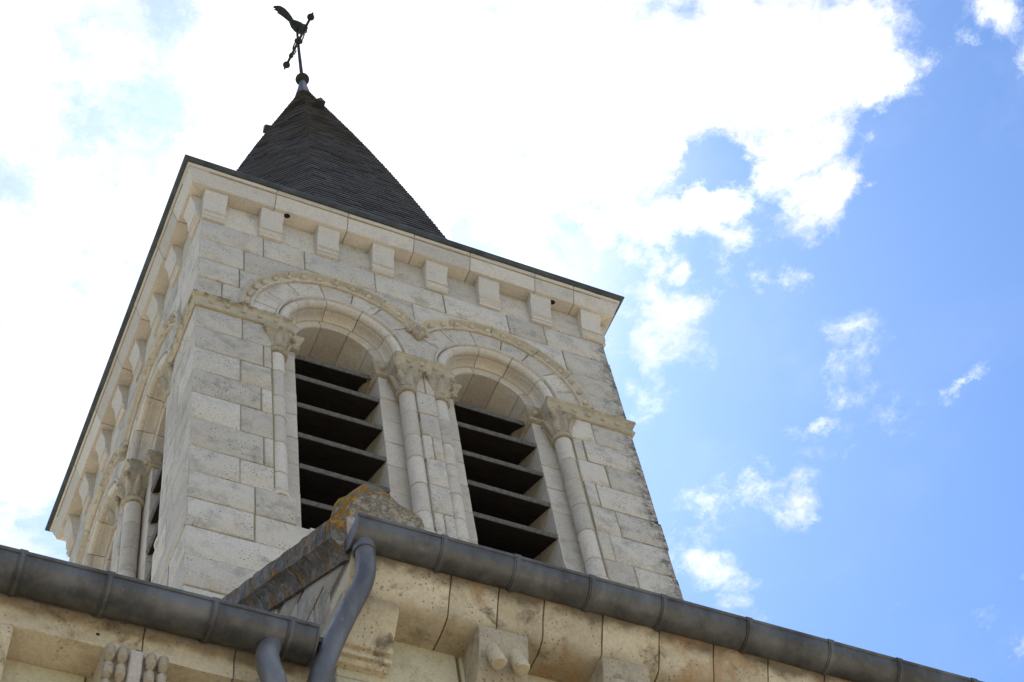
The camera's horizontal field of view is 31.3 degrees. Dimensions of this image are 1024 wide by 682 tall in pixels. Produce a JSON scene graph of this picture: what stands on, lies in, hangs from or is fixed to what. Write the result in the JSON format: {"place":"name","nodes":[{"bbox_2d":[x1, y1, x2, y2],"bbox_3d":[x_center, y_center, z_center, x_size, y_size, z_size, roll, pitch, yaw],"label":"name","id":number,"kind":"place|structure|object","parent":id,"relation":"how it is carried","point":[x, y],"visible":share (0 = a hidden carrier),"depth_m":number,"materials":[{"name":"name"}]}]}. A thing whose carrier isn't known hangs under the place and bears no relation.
{"place":"outdoors","nodes":[
{"label":"outdoors","id":0,"kind":"place"},
{"bbox_2d":[0,0,1023,681],"label":"sky","id":1,"kind":"structure","parent":0,"point":[806,216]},
{"label":"gravel forecourt","id":2,"kind":"structure","parent":0,"visible":0},
{"bbox_2d":[0,592,323,681],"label":"church wing","id":3,"kind":"structure","parent":2,"relation":"on","point":[42,642],"depth_m":9.06,"materials":[{"name":"beige stone"}]},
{"bbox_2d":[0,544,319,666],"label":"roof gutter","id":4,"kind":"object","parent":3,"relation":"attached to","point":[100,593],"visible":0.97,"depth_m":9.16,"materials":[{"name":"metal"}]},
{"bbox_2d":[255,637,286,681],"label":"downpipe","id":5,"kind":"object","parent":3,"relation":"attached to","point":[268,666],"visible":1,"depth_m":9.08,"materials":[{"name":"metal"}]},
{"bbox_2d":[45,79,683,599],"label":"bell tower","id":6,"kind":"structure","parent":2,"relation":"on","point":[323,315],"depth_m":19.62,"materials":[{"name":"stone"}]},
{"bbox_2d":[273,5,313,84],"bbox_3d":[-3.804,-5.214,32.585,0.751,2.768,0.953,-11,-58,-1],"label":"weathercock","id":7,"kind":"object","parent":6,"relation":"on","point":[299,27],"visible":0.98,"depth_m":32.96,"materials":[{"name":"metal"}]},
{"bbox_2d":[221,484,851,681],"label":"church wing","id":8,"kind":"structure","parent":2,"relation":"on","point":[412,623],"depth_m":10.50,"materials":[{"name":"beige stone"}]},
{"bbox_2d":[307,536,375,681],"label":"downpipe","id":9,"kind":"object","parent":8,"relation":"attached to","point":[348,611],"visible":1,"depth_m":9.74,"materials":[{"name":"metal"}]},
{"bbox_2d":[344,512,983,681],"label":"roof gutter","id":10,"kind":"object","parent":8,"relation":"attached to","point":[436,553],"visible":0.84,"depth_m":10.77,"materials":[{"name":"metal"}]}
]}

